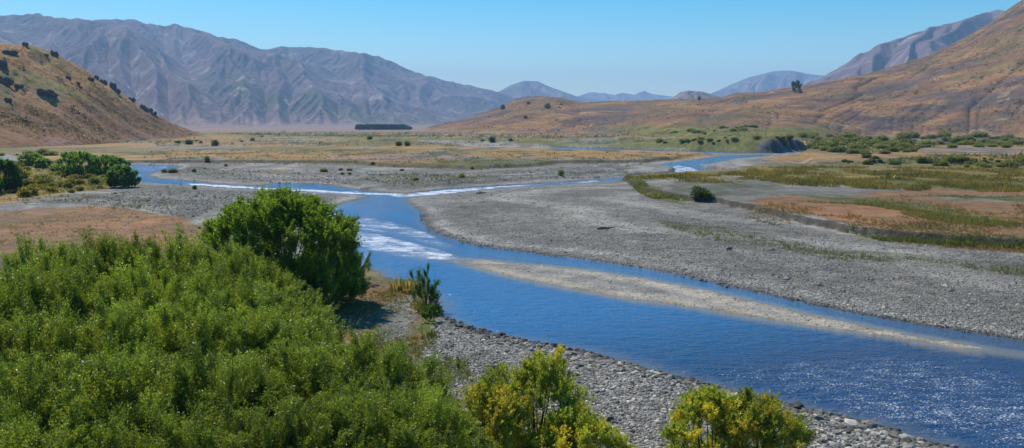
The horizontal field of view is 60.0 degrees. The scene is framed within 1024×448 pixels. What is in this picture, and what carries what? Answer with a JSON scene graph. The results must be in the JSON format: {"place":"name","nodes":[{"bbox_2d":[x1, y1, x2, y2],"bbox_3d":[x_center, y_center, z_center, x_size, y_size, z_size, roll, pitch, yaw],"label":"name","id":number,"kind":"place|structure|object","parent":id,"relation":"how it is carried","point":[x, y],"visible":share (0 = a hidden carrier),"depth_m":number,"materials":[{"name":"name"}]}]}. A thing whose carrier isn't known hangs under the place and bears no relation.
{"place":"outdoors","nodes":[
{"label":"outdoors","id":0,"kind":"place"},
{"bbox_2d":[0,154,33,166],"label":"track","id":1,"kind":"structure","parent":0,"point":[11,157],"depth_m":323.93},
{"bbox_2d":[0,43,202,147],"bbox_3d":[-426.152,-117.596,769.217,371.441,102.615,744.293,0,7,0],"label":"hill","id":2,"kind":"structure","parent":0,"point":[33,81],"depth_m":620.93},
{"bbox_2d":[0,60,7,68],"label":"rock outcrop","id":3,"kind":"object","parent":2,"relation":"on","point":[3,64],"visible":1,"depth_m":605.94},
{"bbox_2d":[0,76,14,86],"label":"rock outcrop","id":4,"kind":"object","parent":2,"relation":"on","point":[6,81],"visible":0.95,"depth_m":582.72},
{"bbox_2d":[2,50,18,54],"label":"rock outcrop","id":5,"kind":"object","parent":2,"relation":"on","point":[11,52],"visible":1,"depth_m":675.98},
{"bbox_2d":[36,88,53,95],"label":"rock outcrop","id":6,"kind":"object","parent":2,"relation":"on","point":[47,92],"visible":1,"depth_m":595.00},
{"bbox_2d":[50,50,58,57],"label":"rock outcrop","id":7,"kind":"object","parent":2,"relation":"on","point":[54,54],"visible":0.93,"depth_m":779.55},
{"bbox_2d":[0,13,517,127],"bbox_3d":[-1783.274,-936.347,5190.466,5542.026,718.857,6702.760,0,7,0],"label":"range","id":8,"kind":"structure","parent":0,"point":[181,76],"depth_m":4638.57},
{"bbox_2d":[0,0,1020,96],"label":"sky","id":9,"kind":"structure","parent":0,"point":[574,47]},
{"bbox_2d":[0,126,1023,447],"bbox_3d":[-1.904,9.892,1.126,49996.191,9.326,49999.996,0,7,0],"label":"ground","id":10,"kind":"structure","parent":0,"point":[738,198],"depth_m":138.75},
{"bbox_2d":[0,157,23,191],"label":"willow","id":11,"kind":"object","parent":10,"relation":"on","point":[12,170],"visible":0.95,"depth_m":174.76,"materials":[{"name":"green plant"}]},
{"bbox_2d":[15,187,32,196],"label":"shrub","id":12,"kind":"object","parent":10,"relation":"on","point":[24,192],"visible":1,"depth_m":163.24,"materials":[{"name":"green plant"}]},
{"bbox_2d":[0,308,52,382],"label":"willow","id":13,"kind":"object","parent":10,"relation":"on","point":[9,340],"visible":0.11,"depth_m":33.06,"materials":[{"name":"green plant"}]},
{"bbox_2d":[19,166,34,178],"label":"shrub","id":14,"kind":"object","parent":10,"relation":"on","point":[27,173],"visible":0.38,"depth_m":217.13,"materials":[{"name":"green plant"}]},
{"bbox_2d":[0,255,54,359],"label":"willow","id":15,"kind":"object","parent":10,"relation":"on","point":[9,284],"visible":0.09,"depth_m":39.49,"materials":[{"name":"green plant"}]},
{"bbox_2d":[14,152,44,165],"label":"willow","id":16,"kind":"object","parent":10,"relation":"on","point":[28,157],"visible":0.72,"depth_m":276.33,"materials":[{"name":"green plant"}]},
{"bbox_2d":[22,179,37,186],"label":"shrub","id":17,"kind":"object","parent":10,"relation":"on","point":[26,182],"visible":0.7,"depth_m":189.31,"materials":[{"name":"green plant"}]},
{"bbox_2d":[25,186,40,195],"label":"shrub","id":18,"kind":"object","parent":10,"relation":"on","point":[35,190],"visible":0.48,"depth_m":166.81,"materials":[{"name":"green plant"}]},
{"bbox_2d":[35,148,49,154],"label":"shrub","id":19,"kind":"object","parent":10,"relation":"on","point":[41,151],"visible":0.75,"depth_m":354.03,"materials":[{"name":"green plant"}]},
{"bbox_2d":[33,158,53,168],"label":"willow","id":20,"kind":"object","parent":10,"relation":"on","point":[42,163],"visible":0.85,"depth_m":262.40,"materials":[{"name":"green plant"}]},
{"bbox_2d":[33,174,54,182],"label":"shrub","id":21,"kind":"object","parent":10,"relation":"on","point":[41,175],"visible":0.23,"depth_m":199.76,"materials":[{"name":"green plant"}]},
{"bbox_2d":[35,177,54,183],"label":"shrub","id":22,"kind":"object","parent":10,"relation":"on","point":[41,180],"visible":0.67,"depth_m":189.53,"materials":[{"name":"green plant"}]},
{"bbox_2d":[0,354,90,431],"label":"willow","id":23,"kind":"object","parent":10,"relation":"on","point":[32,393],"visible":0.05,"depth_m":28.09,"materials":[{"name":"green plant"}]},
{"bbox_2d":[45,186,59,192],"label":"shrub","id":24,"kind":"object","parent":10,"relation":"on","point":[52,189],"visible":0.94,"depth_m":172.89,"materials":[{"name":"green plant"}]},
{"bbox_2d":[47,163,64,170],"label":"shrub","id":25,"kind":"object","parent":10,"relation":"on","point":[50,166],"visible":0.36,"depth_m":252.89,"materials":[{"name":"green plant"}]},
{"bbox_2d":[0,394,112,447],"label":"willow","id":26,"kind":"object","parent":10,"relation":"on","point":[12,436],"visible":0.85,"depth_m":24.86,"materials":[{"name":"green plant"}]},
{"bbox_2d":[0,229,112,315],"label":"willow","id":27,"kind":"object","parent":10,"relation":"on","point":[48,256],"visible":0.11,"depth_m":45.85,"materials":[{"name":"green plant"}]},
{"bbox_2d":[0,291,114,385],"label":"willow","id":28,"kind":"object","parent":10,"relation":"on","point":[27,342],"visible":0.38,"depth_m":32.47,"materials":[{"name":"green plant"}]},
{"bbox_2d":[0,247,132,334],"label":"willow","id":29,"kind":"object","parent":10,"relation":"on","point":[57,292],"visible":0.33,"depth_m":38.84,"materials":[{"name":"green plant"}]},
{"bbox_2d":[62,181,73,187],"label":"shrub","id":30,"kind":"object","parent":10,"relation":"on","point":[67,184],"visible":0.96,"depth_m":185.74,"materials":[{"name":"green plant"}]},
{"bbox_2d":[0,346,139,447],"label":"willow","id":31,"kind":"object","parent":10,"relation":"on","point":[33,402],"visible":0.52,"depth_m":27.12,"materials":[{"name":"green plant"}]},
{"bbox_2d":[65,178,76,185],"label":"shrub","id":32,"kind":"object","parent":10,"relation":"on","point":[72,181],"visible":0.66,"depth_m":193.26,"materials":[{"name":"green plant"}]},
{"bbox_2d":[52,150,100,176],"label":"willow","id":33,"kind":"object","parent":10,"relation":"on","point":[71,166],"visible":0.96,"depth_m":221.79,"materials":[{"name":"green plant"}]},
{"bbox_2d":[73,178,84,184],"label":"shrub","id":34,"kind":"object","parent":10,"relation":"on","point":[80,181],"visible":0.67,"depth_m":196.62,"materials":[{"name":"green plant"}]},
{"bbox_2d":[84,176,102,184],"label":"shrub","id":35,"kind":"object","parent":10,"relation":"on","point":[92,179],"visible":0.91,"depth_m":196.43,"materials":[{"name":"green plant"}]},
{"bbox_2d":[13,294,193,386],"bbox_3d":[-15.671,6.396,34.421,8.168,7.521,7.798,2,7,17],"label":"willow","id":36,"kind":"object","parent":10,"relation":"on","point":[113,333],"visible":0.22,"depth_m":33.65,"materials":[{"name":"green plant"}]},
{"bbox_2d":[36,395,187,447],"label":"willow","id":37,"kind":"object","parent":10,"relation":"on","point":[116,440],"visible":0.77,"depth_m":25.14,"materials":[{"name":"green plant"}]},
{"bbox_2d":[93,154,131,175],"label":"willow","id":38,"kind":"object","parent":10,"relation":"on","point":[110,160],"visible":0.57,"depth_m":229.43,"materials":[{"name":"green plant"}]},
{"bbox_2d":[55,223,183,298],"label":"willow","id":39,"kind":"object","parent":10,"relation":"on","point":[107,248],"visible":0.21,"depth_m":47.12,"materials":[{"name":"green plant"}]},
{"bbox_2d":[15,336,226,446],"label":"willow","id":40,"kind":"object","parent":10,"relation":"on","point":[166,396],"visible":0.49,"depth_m":28.42,"materials":[{"name":"green plant"}]},
{"bbox_2d":[104,164,142,187],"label":"willow","id":41,"kind":"object","parent":10,"relation":"on","point":[128,178],"visible":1,"depth_m":186.17,"materials":[{"name":"green plant"}]},
{"bbox_2d":[62,247,195,331],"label":"willow","id":42,"kind":"object","parent":10,"relation":"on","point":[139,286],"visible":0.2,"depth_m":40.29,"materials":[{"name":"green plant"}]},
{"bbox_2d":[167,168,178,172],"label":"bush","id":43,"kind":"object","parent":10,"relation":"on","point":[172,170],"visible":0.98,"depth_m":242.97,"materials":[{"name":"green plant"}]},
{"bbox_2d":[128,221,238,292],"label":"willow","id":44,"kind":"object","parent":10,"relation":"on","point":[178,250],"visible":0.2,"depth_m":47.46,"materials":[{"name":"green plant"}]},
{"bbox_2d":[99,277,268,415],"bbox_3d":[-12.863,6.120,35.892,7.678,7.697,7.583,-4,8,-30],"label":"willow","id":45,"kind":"object","parent":10,"relation":"on","point":[199,324],"visible":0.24,"depth_m":34.95,"materials":[{"name":"green plant"}]},
{"bbox_2d":[96,392,298,447],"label":"willow","id":46,"kind":"object","parent":10,"relation":"on","point":[201,432],"visible":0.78,"depth_m":25.90,"materials":[{"name":"green plant"}]},
{"bbox_2d":[120,335,312,439],"bbox_3d":[-10.170,7.131,30.693,7.641,6.768,8.017,1,7,11],"label":"willow","id":47,"kind":"object","parent":10,"relation":"on","point":[244,378],"visible":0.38,"depth_m":29.69,"materials":[{"name":"green plant"}]},
{"bbox_2d":[134,257,298,331],"bbox_3d":[-13.809,5.463,41.637,8.168,7.678,7.798,3,7,27],"label":"willow","id":48,"kind":"object","parent":10,"relation":"on","point":[211,279],"visible":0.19,"depth_m":40.91,"materials":[{"name":"green plant"}]},
{"bbox_2d":[174,240,306,325],"bbox_3d":[-14.975,4.751,47.500,8.168,7.850,7.798,5,8,37],"label":"willow","id":49,"kind":"object","parent":10,"relation":"on","point":[235,260],"visible":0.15,"depth_m":47.15,"materials":[{"name":"green plant"}]},
{"bbox_2d":[179,288,336,416],"bbox_3d":[-10.368,6.356,36.041,8.276,7.105,7.614,1,7,12],"label":"willow","id":50,"kind":"object","parent":10,"relation":"on","point":[273,327],"visible":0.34,"depth_m":35.57,"materials":[{"name":"green plant"}]},
{"bbox_2d":[209,279,339,346],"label":"willow","id":51,"kind":"object","parent":10,"relation":"on","point":[288,303],"visible":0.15,"depth_m":40.55,"materials":[{"name":"green plant"}]},
{"bbox_2d":[188,391,368,447],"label":"willow","id":52,"kind":"object","parent":10,"relation":"on","point":[289,411],"visible":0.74,"depth_m":26.74,"materials":[{"name":"green plant"}]},
{"bbox_2d":[175,337,383,446],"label":"willow","id":53,"kind":"object","parent":10,"relation":"on","point":[308,365],"visible":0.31,"depth_m":31.29,"materials":[{"name":"green plant"}]},
{"bbox_2d":[194,184,370,311],"bbox_3d":[-17.251,1.741,67.231,13.393,9.574,13.466,0,7,0],"label":"willow","id":54,"kind":"object","parent":10,"relation":"on","point":[273,219],"visible":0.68,"depth_m":63.88,"materials":[{"name":"green plant"}]},
{"bbox_2d":[246,310,403,400],"bbox_3d":[-7.978,6.819,35.726,7.641,6.246,8.017,3,7,21],"label":"willow","id":55,"kind":"object","parent":10,"relation":"on","point":[338,337],"visible":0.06,"depth_m":35.69,"materials":[{"name":"green plant"}]},
{"bbox_2d":[277,379,452,447],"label":"willow","id":56,"kind":"object","parent":10,"relation":"on","point":[345,408],"visible":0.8,"depth_m":27.80,"materials":[{"name":"green plant"}]},
{"bbox_2d":[358,252,373,277],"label":"bank bush","id":57,"kind":"object","parent":10,"relation":"on","point":[368,261],"visible":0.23,"depth_m":76.50,"materials":[{"name":"green plant"}]},
{"bbox_2d":[291,317,461,447],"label":"willow","id":58,"kind":"object","parent":10,"relation":"on","point":[393,364],"visible":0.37,"depth_m":33.42,"materials":[{"name":"green plant"}]},
{"bbox_2d":[355,124,412,129],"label":"pine plantation","id":59,"kind":"object","parent":10,"relation":"on","point":[381,126],"visible":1,"depth_m":1712.98,"materials":[{"name":"green plant"}]},
{"bbox_2d":[337,375,502,447],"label":"willow","id":60,"kind":"object","parent":10,"relation":"on","point":[426,405],"visible":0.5,"depth_m":29.55,"materials":[{"name":"green plant"}]},
{"bbox_2d":[409,263,442,305],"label":"bank bush","id":61,"kind":"object","parent":10,"relation":"on","point":[431,290],"visible":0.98,"depth_m":65.89,"materials":[{"name":"green plant"}]},
{"bbox_2d":[421,304,440,321],"bbox_3d":[-5.718,6.393,62.352,1.458,1.652,1.563,0,7,0],"label":"bank bush","id":62,"kind":"object","parent":10,"relation":"on","point":[430,312],"visible":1,"depth_m":61.97,"materials":[{"name":"green plant"}]},
{"bbox_2d":[435,370,541,447],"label":"young willow","id":63,"kind":"object","parent":10,"relation":"on","point":[495,410],"visible":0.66,"depth_m":31.61,"materials":[{"name":"green plant"}]},
{"bbox_2d":[0,166,1023,382],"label":"grass","id":64,"kind":"structure","parent":10,"relation":"on","point":[407,286],"depth_m":109.02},
{"bbox_2d":[44,165,1023,343],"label":"gravel","id":65,"kind":"structure","parent":10,"relation":"on","point":[1016,332],"depth_m":85.79,"materials":[{"name":"gravel"}]},
{"bbox_2d":[476,343,595,447],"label":"young willow","id":66,"kind":"object","parent":10,"relation":"on","point":[540,373],"visible":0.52,"depth_m":33.41,"materials":[{"name":"green plant"}]},
{"bbox_2d":[526,400,637,447],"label":"young willow","id":67,"kind":"object","parent":10,"relation":"on","point":[590,429],"visible":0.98,"depth_m":31.59,"materials":[{"name":"green plant"}]},
{"bbox_2d":[144,106,1023,191],"bbox_3d":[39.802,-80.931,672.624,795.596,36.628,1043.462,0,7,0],"label":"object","id":68,"kind":"object","parent":10,"relation":"on","point":[965,181],"visible":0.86,"depth_m":227.67,"materials":[{"name":"green plant"}]},
{"bbox_2d":[346,283,958,447],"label":"cobbles","id":69,"kind":"object","parent":10,"relation":"on","point":[870,433],"visible":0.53,"depth_m":45.42,"materials":[{"name":"stone"}]},
{"bbox_2d":[690,185,706,199],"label":"bush","id":70,"kind":"object","parent":10,"relation":"on","point":[698,193],"visible":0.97,"depth_m":153.00,"materials":[{"name":"green plant"}]},
{"bbox_2d":[656,383,760,447],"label":"young willow","id":71,"kind":"object","parent":10,"relation":"on","point":[696,408],"visible":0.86,"depth_m":31.85,"materials":[{"name":"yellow plant"}]},
{"bbox_2d":[701,190,715,198],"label":"bush","id":72,"kind":"object","parent":10,"relation":"on","point":[708,193],"visible":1,"depth_m":152.17,"materials":[{"name":"green plant"}]},
{"bbox_2d":[709,385,816,447],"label":"young willow","id":73,"kind":"object","parent":10,"relation":"on","point":[793,432],"visible":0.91,"depth_m":30.97,"materials":[{"name":"green plant"}]},
{"bbox_2d":[796,132,808,137],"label":"shrub","id":74,"kind":"object","parent":10,"relation":"on","point":[802,134],"visible":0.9,"depth_m":723.95,"materials":[{"name":"green plant"}]},
{"bbox_2d":[815,140,836,146],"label":"shrub","id":75,"kind":"object","parent":10,"relation":"on","point":[820,143],"visible":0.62,"depth_m":426.64,"materials":[{"name":"green plant"}]},
{"bbox_2d":[828,145,847,152],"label":"shrub","id":76,"kind":"object","parent":10,"relation":"on","point":[841,148],"visible":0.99,"depth_m":367.90,"materials":[{"name":"green plant"}]},
{"bbox_2d":[836,131,858,137],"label":"shrub","id":77,"kind":"object","parent":10,"relation":"on","point":[848,134],"visible":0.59,"depth_m":630.49,"materials":[{"name":"green plant"}]},
{"bbox_2d":[844,148,858,153],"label":"shrub","id":78,"kind":"object","parent":10,"relation":"on","point":[853,151],"visible":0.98,"depth_m":350.92,"materials":[{"name":"green plant"}]},
{"bbox_2d":[844,137,860,141],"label":"shrub","id":79,"kind":"object","parent":10,"relation":"on","point":[849,139],"visible":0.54,"depth_m":519.65,"materials":[{"name":"green plant"}]},
{"bbox_2d":[848,143,861,148],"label":"shrub","id":80,"kind":"object","parent":10,"relation":"on","point":[855,145],"visible":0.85,"depth_m":413.25,"materials":[{"name":"green plant"}]},
{"bbox_2d":[862,159,873,164],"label":"shrub","id":81,"kind":"object","parent":10,"relation":"on","point":[868,162],"visible":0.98,"depth_m":271.33,"materials":[{"name":"green plant"}]},
{"bbox_2d":[865,139,887,146],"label":"shrub","id":82,"kind":"object","parent":10,"relation":"on","point":[869,143],"visible":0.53,"depth_m":456.88,"materials":[{"name":"green plant"}]},
{"bbox_2d":[873,143,889,148],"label":"shrub","id":83,"kind":"object","parent":10,"relation":"on","point":[881,146],"visible":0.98,"depth_m":422.03,"materials":[{"name":"green plant"}]},
{"bbox_2d":[876,135,888,141],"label":"shrub","id":84,"kind":"object","parent":10,"relation":"on","point":[884,138],"visible":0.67,"depth_m":578.56,"materials":[{"name":"green plant"}]},
{"bbox_2d":[886,141,899,147],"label":"shrub","id":85,"kind":"object","parent":10,"relation":"on","point":[894,143],"visible":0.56,"depth_m":429.59,"materials":[{"name":"green plant"}]},
{"bbox_2d":[886,146,901,151],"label":"shrub","id":86,"kind":"object","parent":10,"relation":"on","point":[893,149],"visible":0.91,"depth_m":375.16,"materials":[{"name":"green plant"}]},
{"bbox_2d":[888,160,900,164],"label":"shrub","id":87,"kind":"object","parent":10,"relation":"on","point":[893,162],"visible":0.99,"depth_m":271.02,"materials":[{"name":"green plant"}]},
{"bbox_2d":[893,141,911,148],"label":"shrub","id":88,"kind":"object","parent":10,"relation":"on","point":[900,144],"visible":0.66,"depth_m":419.65,"materials":[{"name":"green plant"}]},
{"bbox_2d":[894,132,912,139],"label":"shrub","id":89,"kind":"object","parent":10,"relation":"on","point":[902,135],"visible":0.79,"depth_m":625.43,"materials":[{"name":"green plant"}]},
{"bbox_2d":[899,138,916,144],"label":"shrub","id":90,"kind":"object","parent":10,"relation":"on","point":[908,140],"visible":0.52,"depth_m":465.60,"materials":[{"name":"green plant"}]},
{"bbox_2d":[908,131,920,137],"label":"shrub","id":91,"kind":"object","parent":10,"relation":"on","point":[915,134],"visible":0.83,"depth_m":707.25,"materials":[{"name":"green plant"}]},
{"bbox_2d":[914,156,927,163],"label":"shrub","id":92,"kind":"object","parent":10,"relation":"on","point":[921,159],"visible":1,"depth_m":278.24,"materials":[{"name":"green plant"}]},
{"bbox_2d":[917,139,937,144],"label":"shrub","id":93,"kind":"object","parent":10,"relation":"on","point":[929,141],"visible":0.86,"depth_m":487.70,"materials":[{"name":"green plant"}]},
{"bbox_2d":[936,160,950,165],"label":"shrub","id":94,"kind":"object","parent":10,"relation":"on","point":[942,163],"visible":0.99,"depth_m":262.75,"materials":[{"name":"green plant"}]},
{"bbox_2d":[939,129,951,136],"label":"shrub","id":95,"kind":"object","parent":10,"relation":"on","point":[947,133],"visible":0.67,"depth_m":778.40,"materials":[{"name":"green plant"}]},
{"bbox_2d":[943,155,955,161],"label":"shrub","id":96,"kind":"object","parent":10,"relation":"on","point":[948,157],"visible":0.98,"depth_m":280.86,"materials":[{"name":"green plant"}]},
{"bbox_2d":[948,136,964,142],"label":"shrub","id":97,"kind":"object","parent":10,"relation":"on","point":[955,139],"visible":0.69,"depth_m":524.92,"materials":[{"name":"green plant"}]},
{"bbox_2d":[954,155,974,161],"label":"shrub","id":98,"kind":"object","parent":10,"relation":"on","point":[959,158],"visible":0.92,"depth_m":279.87,"materials":[{"name":"green plant"}]},
{"bbox_2d":[962,135,976,141],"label":"shrub","id":99,"kind":"object","parent":10,"relation":"on","point":[968,137],"visible":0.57,"depth_m":576.09,"materials":[{"name":"green plant"}]},
{"bbox_2d":[969,131,990,137],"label":"shrub","id":100,"kind":"object","parent":10,"relation":"on","point":[978,134],"visible":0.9,"depth_m":735.75,"materials":[{"name":"green plant"}]},
{"bbox_2d":[1002,159,1019,167],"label":"shrub","id":101,"kind":"object","parent":10,"relation":"on","point":[1006,162],"visible":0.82,"depth_m":254.68,"materials":[{"name":"green plant"}]},
{"bbox_2d":[1005,139,1019,144],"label":"shrub","id":102,"kind":"object","parent":10,"relation":"on","point":[1015,141],"visible":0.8,"depth_m":500.23,"materials":[{"name":"green plant"}]},
{"bbox_2d":[1015,154,1023,163],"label":"shrub","id":103,"kind":"object","parent":10,"relation":"on","point":[1021,157],"visible":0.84,"depth_m":271.26,"materials":[{"name":"green plant"}]},
{"bbox_2d":[498,81,598,101],"bbox_3d":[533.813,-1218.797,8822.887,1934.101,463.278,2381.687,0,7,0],"label":"domed peak","id":104,"kind":"structure","parent":0,"point":[521,89],"depth_m":8908.69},
{"bbox_2d":[122,147,1023,447],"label":"river","id":105,"kind":"structure","parent":0,"point":[952,395],"depth_m":58.24,"materials":[{"name":"liquid"}]},
{"bbox_2d":[578,91,672,100],"bbox_3d":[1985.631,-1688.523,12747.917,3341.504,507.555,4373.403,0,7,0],"label":"distant ridge","id":106,"kind":"structure","parent":0,"point":[644,95],"depth_m":13044.76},
{"bbox_2d":[672,91,718,98],"bbox_3d":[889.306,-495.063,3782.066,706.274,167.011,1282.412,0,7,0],"label":"dark knoll","id":107,"kind":"structure","parent":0,"point":[690,95],"depth_m":3865.00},
{"bbox_2d":[421,0,1023,137],"bbox_3d":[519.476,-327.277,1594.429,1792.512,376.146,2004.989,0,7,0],"label":"tussock hills","id":108,"kind":"structure","parent":0,"point":[988,108],"depth_m":1127.76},
{"bbox_2d":[0,4,1023,142],"bbox_3d":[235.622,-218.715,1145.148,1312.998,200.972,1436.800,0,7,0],"label":"hillside scrub","id":109,"kind":"object","parent":108,"relation":"on","point":[27,124],"visible":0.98,"depth_m":729.40,"materials":[{"name":"green plant"}]},
{"bbox_2d":[791,80,801,92],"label":"hill tree","id":110,"kind":"object","parent":108,"relation":"on","point":[796,84],"visible":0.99,"depth_m":1301.18,"materials":[{"name":"green plant"}]},
{"bbox_2d":[711,70,822,96],"bbox_3d":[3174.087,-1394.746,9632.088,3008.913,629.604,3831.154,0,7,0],"label":"blue mountain","id":111,"kind":"structure","parent":0,"point":[773,80],"depth_m":9802.51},
{"bbox_2d":[804,10,1004,84],"bbox_3d":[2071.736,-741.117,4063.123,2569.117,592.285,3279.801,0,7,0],"label":"range","id":112,"kind":"structure","parent":0,"point":[917,45],"depth_m":4228.15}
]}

